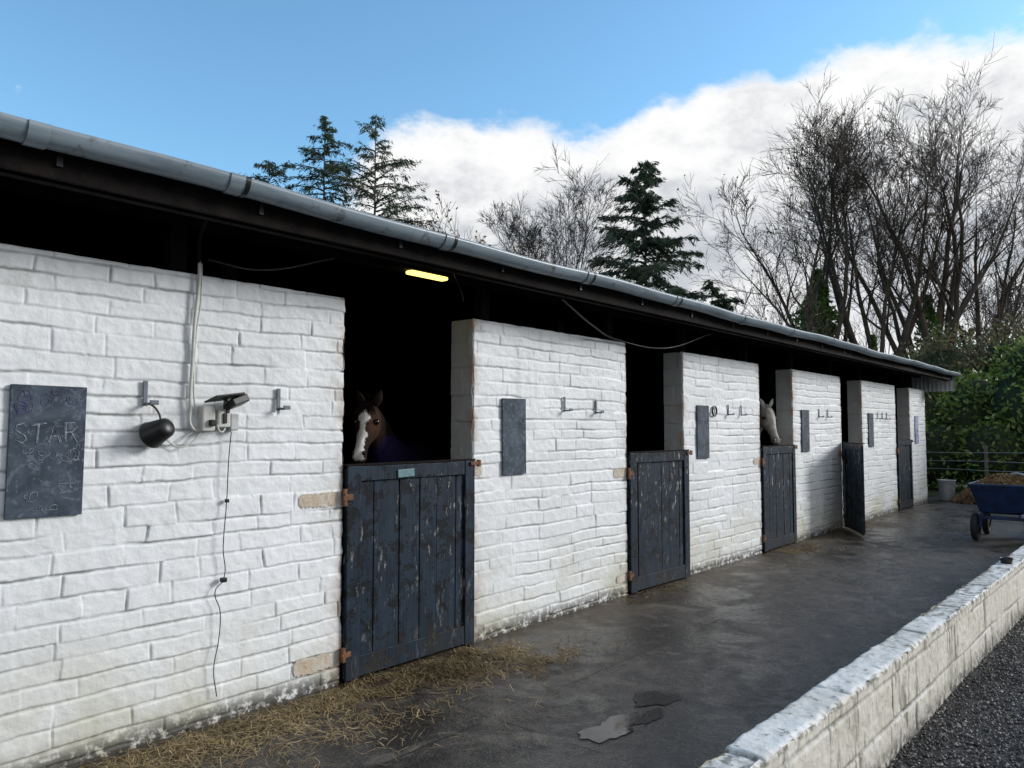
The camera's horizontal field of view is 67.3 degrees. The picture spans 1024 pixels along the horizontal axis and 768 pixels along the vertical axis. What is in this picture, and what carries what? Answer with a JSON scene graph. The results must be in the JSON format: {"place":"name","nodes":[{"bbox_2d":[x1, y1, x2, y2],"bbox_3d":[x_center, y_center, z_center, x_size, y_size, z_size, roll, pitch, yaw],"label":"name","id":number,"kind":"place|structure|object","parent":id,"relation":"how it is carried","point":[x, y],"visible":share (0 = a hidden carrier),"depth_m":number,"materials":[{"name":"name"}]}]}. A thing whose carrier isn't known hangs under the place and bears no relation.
{"place":"outdoors","nodes":[
{"label":"outdoors","id":0,"kind":"place"},
{"bbox_2d":[0,0,1023,356],"label":"sky","id":1,"kind":"structure","parent":0,"point":[480,93],"materials":[{"name":"blue"}]},
{"bbox_2d":[72,495,1023,767],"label":"yard","id":2,"kind":"structure","parent":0,"point":[728,665],"depth_m":5.24,"materials":[{"name":"concrete"}]},
{"bbox_2d":[350,390,442,465],"bbox_3d":[-0.975,1.045,6.670,0.597,1.881,2.851,0,-3,3],"label":"horse","id":3,"kind":"object","parent":2,"relation":"on","point":[377,441],"visible":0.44,"depth_m":5.70},
{"bbox_2d":[0,112,960,767],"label":"stable block","id":4,"kind":"structure","parent":2,"relation":"on","point":[110,628],"depth_m":4.95,"materials":[{"name":"brick"}]},
{"bbox_2d":[3,384,86,519],"bbox_3d":[-2.172,0.312,3.594,0.017,0.613,0.331,-3,-4,40],"label":"chalkboard sign","id":5,"kind":"object","parent":4,"relation":"attached to","point":[45,452],"visible":1,"depth_m":3.58,"materials":[{"name":"stone"}]},
{"bbox_2d":[142,381,158,405],"bbox_3d":[-1.852,0.047,3.947,0.066,0.130,0.056,-3,-4,40],"label":"wall hook","id":6,"kind":"object","parent":4,"relation":"attached to","point":[145,402],"depth_m":3.94,"materials":[{"name":"grey metal"}]},
{"bbox_2d":[139,405,193,447],"bbox_3d":[-1.777,0.216,4.025,0.160,0.235,0.324,-1,-3,14],"label":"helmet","id":7,"kind":"object","parent":6,"relation":"hanging from","point":[156,433],"visible":1,"depth_m":3.88,"materials":[{"name":"black plastic"}]},
{"bbox_2d":[168,220,231,696],"bbox_3d":[-1.530,0.402,4.019,0.433,2.561,0.355,-3,-4,40],"label":"power cable","id":8,"kind":"object","parent":4,"relation":"attached to","point":[194,339],"visible":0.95,"depth_m":4.15,"materials":[{"name":"white plastic"}]},
{"bbox_2d":[198,392,249,432],"bbox_3d":[-1.562,0.156,4.210,0.161,0.222,0.241,-3,-4,40],"label":"flood light","id":9,"kind":"object","parent":4,"relation":"attached to","point":[211,417],"visible":1,"depth_m":4.21,"materials":[{"name":"white plastic"}]},
{"bbox_2d":[276,388,290,410],"bbox_3d":[-1.349,0.092,4.541,0.066,0.130,0.056,-3,-4,40],"label":"wall hook","id":10,"kind":"object","parent":4,"relation":"attached to","point":[278,394],"depth_m":4.54,"materials":[{"name":"grey metal"}]},
{"bbox_2d":[340,459,480,681],"bbox_3d":[-0.672,1.217,5.325,0.072,1.359,1.276,-3,-4,40],"label":"stable door","id":11,"kind":"structure","parent":4,"relation":"in","point":[408,542],"depth_m":5.25,"materials":[{"name":"blue paint"}]},
{"bbox_2d":[384,260,449,280],"bbox_3d":[-0.667,-0.806,5.490,0.105,0.078,0.550,-3,-4,40],"label":"fluorescent light","id":12,"kind":"object","parent":4,"relation":"attached to","point":[422,272],"visible":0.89,"depth_m":5.43,"materials":[{"name":"yellow plastic"}]},
{"bbox_2d":[208,258,710,348],"bbox_3d":[0.271,-0.613,6.232,0.346,0.342,5.604,-3,-4,40],"label":"eave cable","id":13,"kind":"object","parent":4,"relation":"attached to","point":[572,308],"visible":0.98,"depth_m":5.58,"materials":[{"name":"black plastic"}]},
{"bbox_2d":[502,398,525,475],"bbox_3d":[0.018,0.422,6.183,0.017,0.612,0.295,-3,-4,40],"label":"chalkboard sign","id":14,"kind":"object","parent":4,"relation":"attached to","point":[513,436],"visible":1,"depth_m":6.17,"materials":[{"name":"stone"}]},
{"bbox_2d":[563,397,572,411],"bbox_3d":[0.491,0.177,6.717,0.066,0.130,0.056,-3,-4,40],"label":"wall hook","id":15,"kind":"object","parent":4,"relation":"attached to","point":[564,405],"depth_m":6.71,"materials":[{"name":"grey metal"}]},
{"bbox_2d":[595,400,603,413],"bbox_3d":[0.807,0.208,7.090,0.066,0.130,0.056,-3,-4,40],"label":"wall hook","id":16,"kind":"object","parent":4,"relation":"attached to","point":[602,411],"depth_m":7.08,"materials":[{"name":"grey metal"}]},
{"bbox_2d":[627,449,692,592],"bbox_3d":[1.525,1.365,7.886,0.073,1.362,1.232,-3,-4,42],"label":"stable door","id":17,"kind":"structure","parent":4,"relation":"in","point":[658,500],"depth_m":7.84,"materials":[{"name":"blue paint"}]},
{"bbox_2d":[696,405,709,458],"bbox_3d":[2.167,0.543,8.724,0.017,0.602,0.294,-3,-4,40],"label":"chalkboard sign","id":18,"kind":"object","parent":4,"relation":"attached to","point":[702,413],"visible":1,"depth_m":8.71,"materials":[{"name":"stone"}]},
{"bbox_2d":[712,406,717,416],"bbox_3d":[2.356,0.316,8.951,0.020,0.130,0.130,-3,-4,40],"label":"tether ring","id":19,"kind":"object","parent":4,"relation":"attached to","point":[715,415],"visible":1,"depth_m":8.94,"materials":[{"name":"grey metal"}]},
{"bbox_2d":[760,445,797,551],"bbox_3d":[3.613,1.509,10.386,0.072,1.360,1.231,-3,-4,40],"label":"stable door","id":20,"kind":"structure","parent":4,"relation":"in","point":[778,464],"depth_m":10.34,"materials":[{"name":"blue paint"}]},
{"bbox_2d":[801,410,809,451],"bbox_3d":[4.281,0.682,11.222,0.017,0.610,0.300,-3,-4,40],"label":"chalkboard sign","id":21,"kind":"object","parent":4,"relation":"attached to","point":[805,434],"visible":1,"depth_m":11.20,"materials":[{"name":"stone"}]},
{"bbox_2d":[842,442,865,535],"bbox_3d":[5.291,1.588,11.905,0.073,1.361,1.185,-1,-3,10],"label":"stable door","id":22,"kind":"structure","parent":4,"relation":"in","point":[852,454],"depth_m":11.84,"materials":[{"name":"blue paint"}]},
{"bbox_2d":[868,413,873,446],"bbox_3d":[6.411,0.822,13.738,0.017,0.603,0.306,-3,-4,40],"label":"chalkboard sign","id":23,"kind":"object","parent":4,"relation":"attached to","point":[870,430],"visible":1,"depth_m":13.71,"materials":[{"name":"stone"}]},
{"bbox_2d":[896,439,913,509],"bbox_3d":[7.884,1.799,15.432,0.072,1.363,1.170,-3,-5,40],"label":"stable door","id":24,"kind":"structure","parent":4,"relation":"in","point":[905,497],"depth_m":15.38,"materials":[{"name":"blue paint"}]},
{"bbox_2d":[914,416,918,443],"bbox_3d":[8.563,0.969,16.282,0.014,0.580,0.270,-3,-4,40],"label":"chalkboard sign","id":25,"kind":"object","parent":4,"relation":"attached to","point":[916,430],"visible":1,"depth_m":16.26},
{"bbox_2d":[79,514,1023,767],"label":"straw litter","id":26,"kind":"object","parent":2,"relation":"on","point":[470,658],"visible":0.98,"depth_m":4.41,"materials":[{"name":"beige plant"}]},
{"bbox_2d":[578,712,639,742],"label":"puddle","id":27,"kind":"object","parent":2,"relation":"on","point":[615,726],"visible":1,"depth_m":4.10,"materials":[{"name":"grey liquid"}]},
{"bbox_2d":[634,708,662,723],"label":"puddle","id":28,"kind":"object","parent":2,"relation":"on","point":[649,716],"visible":1,"depth_m":4.27,"materials":[{"name":"grey liquid"}]},
{"bbox_2d":[633,691,680,706],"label":"puddle","id":29,"kind":"object","parent":2,"relation":"on","point":[649,698],"visible":1,"depth_m":4.55,"materials":[{"name":"grey liquid"}]},
{"bbox_2d":[759,398,780,444],"bbox_3d":[3.347,1.278,11.950,0.597,2.024,2.830,1,-3,-13],"label":"horse","id":30,"kind":"object","parent":2,"relation":"on","point":[768,418],"visible":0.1,"depth_m":10.77},
{"bbox_2d":[937,479,955,500],"bbox_3d":[9.649,2.352,17.073,0.376,0.450,0.376,-3,-4,40],"label":"metal bucket","id":31,"kind":"object","parent":2,"relation":"on","point":[946,487],"visible":0.98,"depth_m":16.95,"materials":[{"name":"grey metal"}]},
{"bbox_2d":[951,488,975,504],"bbox_3d":[10.113,2.388,16.750,0.978,0.417,1.457,-3,-4,40],"label":"muck heap","id":32,"kind":"object","parent":2,"relation":"on","point":[964,496],"visible":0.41,"depth_m":16.46,"materials":[{"name":"brown plant"}]},
{"bbox_2d":[967,472,1023,540],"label":"muck cart","id":33,"kind":"object","parent":2,"relation":"on","point":[999,493],"visible":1,"depth_m":10.81,"materials":[{"name":"blue paint"}]},
{"bbox_2d":[927,481,967,496],"bbox_3d":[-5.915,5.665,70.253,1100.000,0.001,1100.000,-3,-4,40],"label":"ground","id":34,"kind":"structure","parent":0,"point":[933,491],"depth_m":19.68,"materials":[{"name":"green plant"}]},
{"bbox_2d":[239,160,290,186],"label":"conifer tree","id":35,"kind":"object","parent":34,"relation":"on","point":[269,167],"visible":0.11,"depth_m":24.17,"materials":[{"name":"green plant"}]},
{"bbox_2d":[281,115,363,208],"bbox_3d":[-6.004,-2.968,25.000,5.262,12.005,5.396,-3,-4,40],"label":"conifer tree","id":36,"kind":"object","parent":34,"relation":"on","point":[328,137],"visible":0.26,"depth_m":25.45,"materials":[{"name":"green plant"}]},
{"bbox_2d":[315,115,447,233],"bbox_3d":[-4.177,-2.853,24.497,6.095,11.718,5.235,0,-3,7],"label":"conifer tree","id":37,"kind":"object","parent":34,"relation":"on","point":[376,192],"visible":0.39,"depth_m":24.36,"materials":[{"name":"green plant"}]},
{"bbox_2d":[413,190,532,256],"bbox_3d":[-2.039,-1.296,19.614,3.846,8.055,4.725,-3,-4,40],"label":"bare tree","id":38,"kind":"object","parent":34,"relation":"on","point":[480,241],"visible":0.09,"depth_m":20.56,"materials":[{"name":"brown plant"}]},
{"bbox_2d":[475,142,638,276],"bbox_3d":[1.560,-2.066,24.067,5.667,10.104,4.379,-2,-4,32],"label":"bare tree","id":39,"kind":"object","parent":34,"relation":"on","point":[530,234],"visible":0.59,"depth_m":23.51,"materials":[{"name":"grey plant"}]},
{"bbox_2d":[586,160,707,301],"bbox_3d":[4.425,-2.321,26.107,5.387,10.839,5.740,1,-3,-9],"label":"pine tree","id":40,"kind":"object","parent":34,"relation":"on","point":[645,203],"visible":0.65,"depth_m":25.93,"materials":[{"name":"green plant"}]},
{"bbox_2d":[688,279,744,311],"bbox_3d":[7.144,-0.247,25.903,2.690,6.676,3.774,1,-4,-22],"label":"pine tree","id":41,"kind":"object","parent":34,"relation":"on","point":[722,301],"visible":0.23,"depth_m":26.13,"materials":[{"name":"green plant"}]},
{"bbox_2d":[729,262,850,336],"bbox_3d":[8.859,-0.548,24.354,3.538,7.102,5.537,-1,-4,21],"label":"bare tree","id":42,"kind":"object","parent":34,"relation":"on","point":[788,312],"visible":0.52,"depth_m":24.41,"materials":[{"name":"brown plant"}]},
{"bbox_2d":[670,94,912,341],"bbox_3d":[10.855,-3.744,29.884,9.391,14.176,11.083,-1,-3,12],"label":"bare tree","id":43,"kind":"object","parent":34,"relation":"on","point":[845,225],"visible":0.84,"depth_m":27.62,"materials":[{"name":"brown plant"}]},
{"bbox_2d":[788,268,840,337],"bbox_3d":[11.235,-1.733,28.118,2.049,5.048,1.962,-3,-4,40],"label":"ivy","id":44,"kind":"object","parent":43,"relation":"attached to","point":[823,300],"visible":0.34,"depth_m":27.83,"materials":[{"name":"green plant"}]},
{"bbox_2d":[757,88,1023,356],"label":"bare tree","id":45,"kind":"object","parent":34,"relation":"on","point":[909,324],"visible":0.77,"depth_m":27.33,"materials":[{"name":"brown plant"}]},
{"bbox_2d":[871,334,878,351],"bbox_3d":[13.162,0.225,28.078,1.097,4.159,1.086,-3,-4,40],"label":"ivy","id":46,"kind":"object","parent":45,"relation":"attached to","point":[874,343],"visible":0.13,"depth_m":28.05,"materials":[{"name":"green plant"}]},
{"bbox_2d":[758,32,1023,359],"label":"bare tree","id":47,"kind":"object","parent":34,"relation":"on","point":[953,293],"visible":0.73,"depth_m":28.34,"materials":[{"name":"brown plant"}]},
{"bbox_2d":[914,295,943,360],"bbox_3d":[15.755,-0.539,28.930,1.360,5.705,1.439,-3,-4,40],"label":"ivy","id":48,"kind":"object","parent":47,"relation":"attached to","point":[930,313],"visible":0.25,"depth_m":28.90,"materials":[{"name":"green plant"}]},
{"bbox_2d":[774,260,1022,354],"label":"bare tree","id":49,"kind":"object","parent":34,"relation":"on","point":[876,329],"visible":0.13,"depth_m":37.70,"materials":[{"name":"brown plant"}]},
{"bbox_2d":[818,128,1023,357],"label":"bare tree","id":50,"kind":"object","parent":34,"relation":"on","point":[1003,299],"visible":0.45,"depth_m":29.18,"materials":[{"name":"brown plant"}]},
{"bbox_2d":[847,325,1021,354],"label":"distant trees","id":51,"kind":"object","parent":34,"relation":"on","point":[971,331],"depth_m":37.97,"materials":[{"name":"brown plant"}]},
{"bbox_2d":[878,260,1023,356],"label":"bare tree","id":52,"kind":"object","parent":34,"relation":"on","point":[986,326],"visible":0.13,"depth_m":36.10,"materials":[{"name":"brown plant"}]},
{"bbox_2d":[891,310,1023,398],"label":"evergreen shrub","id":53,"kind":"object","parent":34,"relation":"on","point":[952,358],"visible":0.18,"depth_m":24.00,"materials":[{"name":"green plant"}]},
{"bbox_2d":[924,335,1023,490],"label":"laurel hedge","id":54,"kind":"object","parent":34,"relation":"on","point":[966,418],"visible":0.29,"depth_m":19.70,"materials":[{"name":"green plant"}]},
{"bbox_2d":[947,246,1023,352],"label":"bare tree","id":55,"kind":"object","parent":34,"relation":"on","point":[983,308],"visible":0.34,"depth_m":32.49,"materials":[{"name":"brown plant"}]},
{"bbox_2d":[887,615,1023,767],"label":"gravel path","id":56,"kind":"structure","parent":0,"point":[960,748],"depth_m":4.15,"materials":[{"name":"grey gravel"}]},
{"bbox_2d":[699,545,1023,767],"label":"block wall","id":57,"kind":"structure","parent":56,"relation":"on","point":[876,706],"depth_m":3.80,"materials":[{"name":"paint"}]},
{"bbox_2d":[927,445,1021,476],"bbox_3d":[13.153,1.940,16.281,21.035,1.200,0.090,-3,-4,40],"label":"wire fence","id":58,"kind":"object","parent":56,"relation":"on","point":[985,452],"visible":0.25,"depth_m":18.01,"materials":[{"name":"grey metal"}]},
{"bbox_2d":[999,557,1013,563],"bbox_3d":[4.194,1.498,6.527,0.108,0.050,0.108,-3,-4,40],"label":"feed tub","id":59,"kind":"object","parent":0,"point":[1006,560],"visible":1,"depth_m":6.50,"materials":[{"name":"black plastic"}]}
]}

